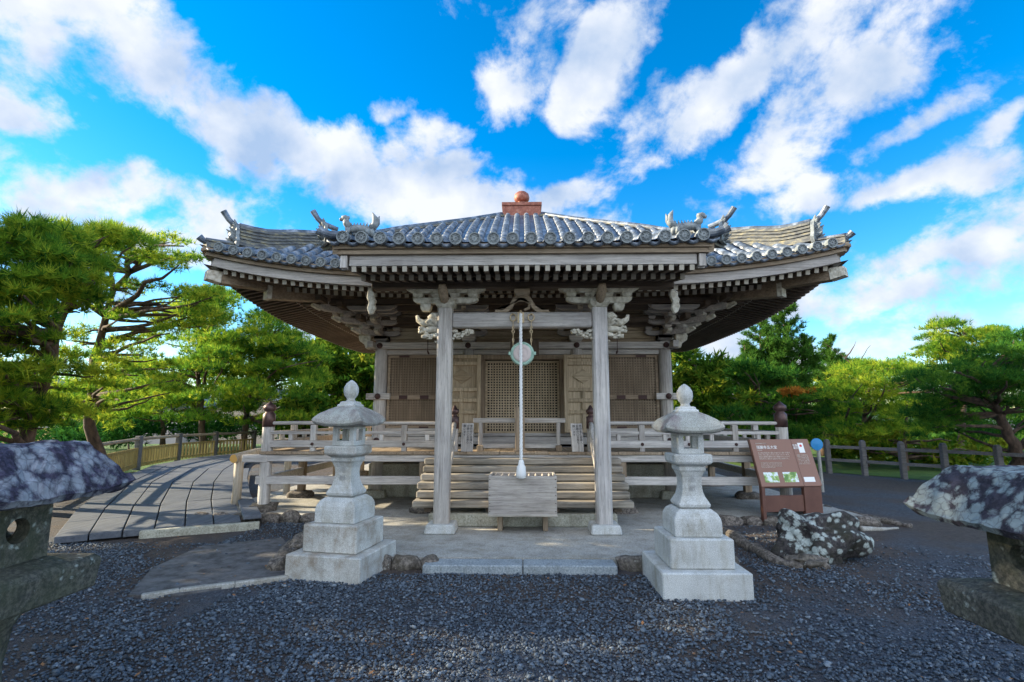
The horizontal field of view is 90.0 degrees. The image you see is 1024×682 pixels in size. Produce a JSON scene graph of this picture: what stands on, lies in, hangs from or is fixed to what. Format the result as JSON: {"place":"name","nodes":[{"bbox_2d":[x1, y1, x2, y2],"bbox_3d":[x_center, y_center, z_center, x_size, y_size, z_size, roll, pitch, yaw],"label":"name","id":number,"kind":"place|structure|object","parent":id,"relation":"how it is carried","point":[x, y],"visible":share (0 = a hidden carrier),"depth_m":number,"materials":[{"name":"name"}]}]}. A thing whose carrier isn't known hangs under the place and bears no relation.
{"place":"outdoors","nodes":[
{"label":"outdoors","id":0,"kind":"place"},
{"bbox_2d":[104,444,260,472],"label":"lawn","id":1,"kind":"structure","parent":0,"point":[108,449],"depth_m":27.89,"materials":[{"name":"green plant"}]},
{"bbox_2d":[0,407,279,450],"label":"shrub","id":2,"kind":"object","parent":1,"relation":"on","point":[59,433],"visible":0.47,"depth_m":25.04,"materials":[{"name":"green plant"}]},
{"bbox_2d":[35,360,248,444],"bbox_3d":[-20.256,2.970,27.788,14.630,6.060,8.122,0,-9,1],"label":"pine tree","id":3,"kind":"object","parent":1,"relation":"on","point":[163,432],"visible":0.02,"depth_m":26.85,"materials":[{"name":"green plant"}]},
{"bbox_2d":[102,430,256,471],"bbox_3d":[-11.559,3.734,17.076,1.942,1.120,15.504,2,-9,-13],"label":"picket fence","id":4,"kind":"object","parent":1,"relation":"on","point":[137,456],"visible":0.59,"depth_m":19.39,"materials":[{"name":"brown wood"}]},
{"bbox_2d":[109,283,263,451],"bbox_3d":[-14.686,1.172,23.397,7.813,8.292,6.387,0,-9,1],"label":"pine tree","id":5,"kind":"object","parent":1,"relation":"on","point":[211,351],"visible":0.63,"depth_m":21.98,"materials":[{"name":"green plant"}]},
{"bbox_2d":[178,307,343,449],"bbox_3d":[-12.084,1.598,24.444,8.748,7.782,6.807,0,-9,1],"label":"pine tree","id":6,"kind":"object","parent":1,"relation":"on","point":[269,350],"visible":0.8,"depth_m":22.73,"materials":[{"name":"green plant"}]},
{"bbox_2d":[273,335,374,409],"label":"broadleaf tree","id":7,"kind":"object","parent":1,"relation":"on","point":[348,365],"visible":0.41,"depth_m":28.16,"materials":[{"name":"green plant"}]},
{"bbox_2d":[128,538,291,596],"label":"path","id":8,"kind":"structure","parent":0,"point":[171,573],"depth_m":5.88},
{"bbox_2d":[0,0,1023,407],"label":"sky","id":9,"kind":"structure","parent":0,"point":[904,119],"materials":[{"name":"blue"}]},
{"bbox_2d":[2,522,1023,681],"bbox_3d":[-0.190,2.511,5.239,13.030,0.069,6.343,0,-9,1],"label":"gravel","id":10,"kind":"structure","parent":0,"point":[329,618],"depth_m":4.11,"materials":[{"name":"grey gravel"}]},
{"bbox_2d":[6,524,1012,681],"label":"fallen leaves","id":11,"kind":"object","parent":10,"relation":"on","point":[370,672],"visible":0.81,"depth_m":3.89,"materials":[{"name":"brown plant"}]},
{"bbox_2d":[2,424,1023,681],"bbox_3d":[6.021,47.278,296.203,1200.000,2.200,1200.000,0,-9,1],"label":"ground","id":12,"kind":"structure","parent":0,"point":[880,496],"depth_m":4.57,"materials":[{"name":"grey gravel"}]},
{"bbox_2d":[1,379,115,443],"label":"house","id":13,"kind":"structure","parent":12,"relation":"on","point":[46,417],"depth_m":42.19,"materials":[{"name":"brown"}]},
{"bbox_2d":[0,440,135,681],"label":"old stone lantern","id":14,"kind":"object","parent":12,"relation":"on","point":[38,479],"visible":1,"depth_m":2.57,"materials":[{"name":"grey stone"}]},
{"bbox_2d":[0,205,161,443],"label":"pine tree","id":15,"kind":"object","parent":12,"relation":"on","point":[53,263],"visible":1,"depth_m":8.10,"materials":[{"name":"green plant"}]},
{"bbox_2d":[52,226,237,456],"bbox_3d":[-9.011,0.321,12.007,5.928,6.660,3.726,0,-9,1],"label":"pine tree","id":16,"kind":"object","parent":12,"relation":"on","point":[121,310],"visible":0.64,"depth_m":12.01,"materials":[{"name":"green plant"}]},
{"bbox_2d":[53,454,249,543],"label":"boardwalk","id":17,"kind":"structure","parent":12,"relation":"on","point":[170,490],"depth_m":9.64,"materials":[{"name":"grey wood"}]},
{"bbox_2d":[130,397,216,443],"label":"house","id":18,"kind":"structure","parent":12,"relation":"on","point":[168,441],"depth_m":45.88,"materials":[{"name":"beige"}]},
{"bbox_2d":[139,521,259,538],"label":"kerb","id":19,"kind":"structure","parent":12,"relation":"on","point":[193,530],"depth_m":7.65,"materials":[{"name":"beige stone"}]},
{"bbox_2d":[194,512,208,514],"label":"kerb stone","id":20,"kind":"object","parent":12,"relation":"on","point":[201,513],"visible":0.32,"depth_m":8.56,"materials":[{"name":"grey stone"}]},
{"bbox_2d":[141,575,288,599],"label":"kerb","id":21,"kind":"structure","parent":12,"relation":"on","point":[223,585],"depth_m":5.19,"materials":[{"name":"stone"}]},
{"bbox_2d":[212,512,228,517],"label":"kerb stone","id":22,"kind":"object","parent":12,"relation":"on","point":[221,513],"visible":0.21,"depth_m":8.55,"materials":[{"name":"grey stone"}]},
{"bbox_2d":[233,513,243,521],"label":"kerb stone","id":23,"kind":"object","parent":12,"relation":"on","point":[241,517],"visible":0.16,"depth_m":8.53,"materials":[{"name":"grey stone"}]},
{"bbox_2d":[238,468,261,519],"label":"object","id":24,"kind":"structure","parent":12,"relation":"on","point":[245,501],"depth_m":9.25,"materials":[{"name":"grey stone"}]},
{"bbox_2d":[215,389,286,443],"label":"house","id":25,"kind":"structure","parent":12,"relation":"on","point":[258,440],"depth_m":47.79,"materials":[{"name":"beige"}]},
{"bbox_2d":[230,447,291,504],"bbox_3d":[-4.998,2.803,10.912,0.264,1.137,2.774,-1,-9,8],"label":"log railing","id":26,"kind":"object","parent":12,"relation":"on","point":[236,459],"visible":0.55,"depth_m":9.67,"materials":[{"name":"grey wood"}]},
{"bbox_2d":[255,513,280,522],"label":"kerb stone","id":27,"kind":"object","parent":12,"relation":"on","point":[270,517],"visible":0.52,"depth_m":8.48,"materials":[{"name":"grey stone"}]},
{"bbox_2d":[266,551,290,570],"bbox_3d":[-2.682,2.602,5.961,0.290,0.247,0.476,1,-9,-8],"label":"kerb stone","id":28,"kind":"object","parent":12,"relation":"on","point":[276,562],"visible":0.51,"depth_m":5.79,"materials":[{"name":"grey stone"}]},
{"bbox_2d":[277,542,297,553],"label":"kerb stone","id":29,"kind":"object","parent":12,"relation":"on","point":[285,547],"visible":0.26,"depth_m":6.27,"materials":[{"name":"grey stone"}]},
{"bbox_2d":[279,510,300,522],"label":"kerb stone","id":30,"kind":"object","parent":12,"relation":"on","point":[291,516],"visible":0.6,"depth_m":8.50,"materials":[{"name":"grey stone"}]},
{"bbox_2d":[288,533,302,548],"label":"rock","id":31,"kind":"object","parent":12,"relation":"on","point":[297,542],"visible":0.12,"depth_m":6.36,"materials":[{"name":"grey stone"}]},
{"bbox_2d":[292,531,303,538],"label":"kerb stone","id":32,"kind":"object","parent":12,"relation":"on","point":[298,535],"visible":0.17,"depth_m":7.00,"materials":[{"name":"grey stone"}]},
{"bbox_2d":[299,513,314,522],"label":"kerb stone","id":33,"kind":"object","parent":12,"relation":"on","point":[305,517],"visible":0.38,"depth_m":8.46,"materials":[{"name":"grey stone"}]},
{"bbox_2d":[259,392,372,439],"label":"broadleaf tree","id":34,"kind":"object","parent":12,"relation":"on","point":[316,404],"visible":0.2,"depth_m":24.36,"materials":[{"name":"green plant"}]},
{"bbox_2d":[285,380,395,584],"bbox_3d":[-1.927,1.568,5.994,0.886,2.220,0.886,-2,-9,12],"label":"stone lantern","id":35,"kind":"object","parent":12,"relation":"on","point":[344,541],"visible":0.99,"depth_m":5.74,"materials":[{"name":"stone"}]},
{"bbox_2d":[382,554,391,569],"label":"kerb stone","id":36,"kind":"object","parent":12,"relation":"on","point":[386,562],"visible":0.18,"depth_m":5.86,"materials":[{"name":"grey stone"}]},
{"bbox_2d":[390,554,420,570],"bbox_3d":[-1.220,2.603,5.928,0.422,0.255,0.222,0,-9,2],"label":"kerb stone","id":37,"kind":"object","parent":12,"relation":"on","point":[404,562],"visible":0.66,"depth_m":5.86,"materials":[{"name":"grey stone"}]},
{"bbox_2d":[420,554,438,570],"bbox_3d":[-0.932,2.587,5.912,0.267,0.229,0.229,0,-9,-2],"label":"kerb stone","id":38,"kind":"object","parent":12,"relation":"on","point":[431,558],"visible":0.49,"depth_m":5.87,"materials":[{"name":"grey stone"}]},
{"bbox_2d":[422,559,521,574],"bbox_3d":[-0.439,2.591,5.830,1.115,0.145,0.280,0,-9,1],"label":"doorstep slab","id":39,"kind":"structure","parent":12,"relation":"on","point":[489,566],"depth_m":5.71,"materials":[{"name":"grey stone"}]},
{"bbox_2d":[0,421,1023,444],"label":"wood","id":40,"kind":"object","parent":12,"relation":"on","point":[1020,437],"visible":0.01,"depth_m":68.28,"materials":[{"name":"green plant"}]},
{"bbox_2d":[196,191,855,535],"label":"temple hall","id":41,"kind":"structure","parent":12,"relation":"on","point":[621,311],"depth_m":9.03,"materials":[{"name":"grey wood"}]},
{"bbox_2d":[452,355,480,432],"bbox_3d":[-1.047,1.083,10.595,0.800,1.600,0.080,0,-9,1],"label":"panelled door","id":42,"kind":"structure","parent":41,"relation":"in","point":[466,384],"depth_m":10.61,"materials":[{"name":"beige wood"}]},
{"bbox_2d":[461,423,473,451],"bbox_3d":[-0.792,1.708,9.074,0.210,0.496,0.101,-1,-9,5],"label":"notice board","id":43,"kind":"object","parent":41,"relation":"on","point":[467,438],"visible":1,"depth_m":9.06,"materials":[{"name":"silver metal"}]},
{"bbox_2d":[485,361,519,432],"bbox_3d":[-0.177,1.189,10.930,0.785,1.530,0.060,0,-9,1],"label":"lattice door","id":44,"kind":"structure","parent":41,"relation":"in","point":[486,364],"depth_m":10.92,"materials":[{"name":"beige wood"}]},
{"bbox_2d":[473,418,564,450],"bbox_3d":[0.130,1.696,9.301,1.680,0.585,0.260,0,-9,1],"label":"wooden barrier","id":45,"kind":"object","parent":41,"relation":"on","point":[481,446],"visible":0.95,"depth_m":9.28,"materials":[{"name":"grey wood"}]},
{"bbox_2d":[513,407,526,451],"bbox_3d":[0.142,1.577,9.166,0.240,0.780,0.120,0,-9,1],"label":"standing board","id":46,"kind":"object","parent":41,"relation":"on","point":[517,429],"visible":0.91,"depth_m":9.14,"materials":[{"name":"brown wood"}]},
{"bbox_2d":[516,310,525,478],"bbox_3d":[0.130,0.741,7.434,0.140,2.430,0.245,0,-9,1],"label":"bell rope","id":47,"kind":"object","parent":41,"relation":"hanging from","point":[521,471],"visible":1,"depth_m":7.34,"materials":[{"name":"white fabric"}]},
{"bbox_2d":[508,313,535,365],"bbox_3d":[0.151,-0.026,7.637,0.410,0.797,0.150,0,-9,1],"label":"temple gong","id":48,"kind":"object","parent":41,"relation":"hanging from","point":[528,353],"visible":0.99,"depth_m":7.55,"materials":[{"name":"green metal"}]},
{"bbox_2d":[522,361,559,432],"bbox_3d":[0.618,1.187,10.914,0.785,1.530,0.060,0,-9,1],"label":"lattice door","id":49,"kind":"structure","parent":41,"relation":"in","point":[523,367],"depth_m":10.90,"materials":[{"name":"beige wood"}]},
{"bbox_2d":[570,423,583,451],"bbox_3d":[1.148,1.706,9.047,0.210,0.492,0.126,1,-9,-7],"label":"notice board","id":50,"kind":"object","parent":41,"relation":"on","point":[576,437],"visible":1,"depth_m":9.04,"materials":[{"name":"grey wood"}]},
{"bbox_2d":[563,354,592,432],"bbox_3d":[1.473,1.076,10.545,0.800,1.600,0.080,0,-9,1],"label":"panelled door","id":51,"kind":"structure","parent":41,"relation":"in","point":[578,386],"depth_m":10.56,"materials":[{"name":"beige wood"}]},
{"bbox_2d":[523,559,617,574],"bbox_3d":[0.651,2.588,5.809,1.045,0.145,0.280,0,-9,1],"label":"doorstep slab","id":52,"kind":"structure","parent":12,"relation":"on","point":[572,566],"depth_m":5.68,"materials":[{"name":"grey stone"}]},
{"bbox_2d":[615,555,642,571],"bbox_3d":[1.438,2.595,5.874,0.503,0.260,0.226,0,-9,3],"label":"kerb stone","id":53,"kind":"object","parent":12,"relation":"on","point":[628,563],"visible":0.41,"depth_m":5.83,"materials":[{"name":"grey stone"}]},
{"bbox_2d":[642,384,753,601],"bbox_3d":[1.878,1.524,5.427,0.860,2.135,0.860,0,-9,1],"label":"stone lantern","id":54,"kind":"object","parent":12,"relation":"on","point":[691,557],"visible":1,"depth_m":5.15,"materials":[{"name":"stone"}]},
{"bbox_2d":[719,514,743,525],"bbox_3d":[3.572,2.960,8.374,0.447,0.225,0.301,-1,-9,4],"label":"kerb stone","id":55,"kind":"object","parent":12,"relation":"on","point":[729,520],"visible":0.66,"depth_m":8.27,"materials":[{"name":"grey stone"}]},
{"bbox_2d":[740,515,762,525],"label":"kerb stone","id":56,"kind":"object","parent":12,"relation":"on","point":[751,520],"visible":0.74,"depth_m":8.27,"materials":[{"name":"grey stone"}]},
{"bbox_2d":[722,526,803,569],"bbox_3d":[3.144,2.696,6.705,0.279,0.212,1.769,1,-9,-6],"label":"driftwood log","id":57,"kind":"object","parent":12,"relation":"on","point":[743,542],"visible":0.68,"depth_m":6.47,"materials":[{"name":"brown wood"}]},
{"bbox_2d":[762,515,777,525],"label":"kerb stone","id":58,"kind":"object","parent":12,"relation":"on","point":[770,520],"visible":0.4,"depth_m":8.25,"materials":[{"name":"grey stone"}]},
{"bbox_2d":[747,439,822,520],"bbox_3d":[4.580,2.362,8.567,1.065,1.410,0.343,1,-9,-6],"label":"information sign","id":59,"kind":"object","parent":12,"relation":"on","point":[783,463],"visible":1,"depth_m":8.49,"materials":[{"name":"brown paint"}]},
{"bbox_2d":[783,553,830,569],"bbox_3d":[3.457,2.588,5.978,0.501,0.204,0.330,0,-9,1],"label":"rock","id":60,"kind":"object","parent":12,"relation":"on","point":[809,561],"visible":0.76,"depth_m":5.91,"materials":[{"name":"grey stone"}]},
{"bbox_2d":[810,438,824,491],"bbox_3d":[7.217,2.924,12.078,0.280,1.241,0.100,0,-9,1],"label":"round sign","id":61,"kind":"object","parent":12,"relation":"on","point":[816,444],"visible":0.98,"depth_m":12.10,"materials":[{"name":"metal"}]},
{"bbox_2d":[770,508,873,564],"bbox_3d":[3.778,2.549,6.354,1.170,0.901,0.764,0,-9,1],"label":"boulder","id":62,"kind":"object","parent":12,"relation":"on","point":[837,537],"visible":0.76,"depth_m":6.17,"materials":[{"name":"grey stone"}]},
{"bbox_2d":[823,504,912,527],"bbox_3d":[6.031,3.014,8.787,0.211,0.187,1.510,3,-9,-17],"label":"driftwood log","id":63,"kind":"object","parent":12,"relation":"on","point":[890,521],"visible":0.46,"depth_m":8.38,"materials":[{"name":"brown wood"}]},
{"bbox_2d":[855,516,882,526],"bbox_3d":[5.743,2.950,8.285,0.496,0.236,0.255,-1,-9,6],"label":"kerb stone","id":64,"kind":"object","parent":12,"relation":"on","point":[869,521],"visible":0.49,"depth_m":8.19,"materials":[{"name":"grey stone"}]},
{"bbox_2d":[903,465,1023,645],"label":"old stone lantern","id":65,"kind":"object","parent":12,"relation":"on","point":[989,499],"visible":1,"depth_m":2.60,"materials":[{"name":"grey stone"}]},
{"bbox_2d":[379,515,662,566],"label":"pavement","id":66,"kind":"structure","parent":0,"point":[410,537],"depth_m":6.79,"materials":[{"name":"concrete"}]},
{"bbox_2d":[488,472,557,530],"bbox_3d":[0.156,2.359,7.505,0.990,0.800,0.572,0,-9,1],"label":"offering box","id":67,"kind":"object","parent":66,"relation":"on","point":[531,494],"visible":0.95,"depth_m":7.26,"materials":[{"name":"grey wood"}]},
{"bbox_2d":[212,463,862,516],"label":"pavement","id":68,"kind":"structure","parent":0,"point":[723,500],"depth_m":9.67,"materials":[{"name":"grey stone"}]},
{"bbox_2d":[724,446,1023,479],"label":"lawn","id":69,"kind":"structure","parent":0,"point":[914,472],"depth_m":17.10,"materials":[{"name":"green plant"}]},
{"bbox_2d":[671,348,762,439],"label":"broadleaf tree","id":70,"kind":"object","parent":69,"relation":"on","point":[703,379],"visible":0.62,"depth_m":18.90,"materials":[{"name":"green plant"}]},
{"bbox_2d":[727,302,825,437],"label":"fir tree","id":71,"kind":"object","parent":69,"relation":"on","point":[778,350],"visible":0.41,"depth_m":21.63,"materials":[{"name":"green plant"}]},
{"bbox_2d":[705,353,864,440],"bbox_3d":[10.226,2.648,20.235,8.090,4.414,6.520,0,-9,1],"label":"pine tree","id":72,"kind":"object","parent":69,"relation":"on","point":[748,368],"visible":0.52,"depth_m":19.07,"materials":[{"name":"green plant"}]},
{"bbox_2d":[693,353,888,450],"bbox_3d":[15.242,3.188,27.532,12.996,5.566,7.522,0,-9,1],"label":"pine tree","id":73,"kind":"object","parent":69,"relation":"on","point":[823,362],"visible":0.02,"depth_m":26.30,"materials":[{"name":"green plant"}]},
{"bbox_2d":[777,385,817,438],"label":"maple tree","id":74,"kind":"object","parent":69,"relation":"on","point":[794,390],"visible":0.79,"depth_m":18.01,"materials":[{"name":"orange plant"}]},
{"bbox_2d":[811,332,868,455],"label":"fir tree","id":75,"kind":"object","parent":69,"relation":"on","point":[830,356],"visible":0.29,"depth_m":23.58,"materials":[{"name":"green plant"}]},
{"bbox_2d":[704,436,993,463],"bbox_3d":[14.178,4.609,21.992,13.681,2.611,6.799,-2,-9,13],"label":"shrub","id":76,"kind":"object","parent":69,"relation":"on","point":[835,455],"visible":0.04,"depth_m":20.20,"materials":[{"name":"green plant"}]},
{"bbox_2d":[800,355,956,466],"bbox_3d":[12.800,2.454,18.007,4.947,4.164,6.463,-5,-10,29],"label":"pine tree","id":77,"kind":"object","parent":69,"relation":"on","point":[873,384],"visible":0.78,"depth_m":16.90,"materials":[{"name":"green plant"}]},
{"bbox_2d":[824,342,869,362],"bbox_3d":[12.482,0.782,18.790,1.892,1.603,0.190,0,-9,1],"label":"bare branch","id":78,"kind":"object","parent":77,"relation":"attached to","point":[849,352],"visible":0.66,"depth_m":18.86,"materials":[{"name":"brown wood"}]},
{"bbox_2d":[788,437,1023,479],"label":"post and rail fence","id":79,"kind":"object","parent":69,"relation":"on","point":[997,453],"visible":0.75,"depth_m":14.52,"materials":[{"name":"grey wood"}]},
{"bbox_2d":[831,404,1023,470],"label":"shrub","id":80,"kind":"object","parent":69,"relation":"on","point":[934,458],"visible":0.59,"depth_m":16.71,"materials":[{"name":"green plant"}]},
{"bbox_2d":[885,313,1011,446],"bbox_3d":[17.000,1.733,19.355,7.098,6.007,3.957,6,-10,-34],"label":"pine tree","id":81,"kind":"object","parent":69,"relation":"on","point":[938,345],"visible":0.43,"depth_m":18.30,"materials":[{"name":"green plant"}]},
{"bbox_2d":[883,382,1023,450],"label":"pine tree","id":82,"kind":"object","parent":69,"relation":"on","point":[1012,422],"visible":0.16,"depth_m":23.56,"materials":[{"name":"green plant"}]},
{"bbox_2d":[887,323,1023,465],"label":"pine tree","id":83,"kind":"object","parent":69,"relation":"on","point":[995,379],"visible":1,"depth_m":12.33,"materials":[{"name":"green plant"}]},
{"bbox_2d":[859,526,898,530],"bbox_3d":[5.722,2.908,7.940,0.690,0.095,0.120,1,-9,-8],"label":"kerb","id":84,"kind":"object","parent":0,"point":[865,528],"visible":0.91,"depth_m":7.89,"materials":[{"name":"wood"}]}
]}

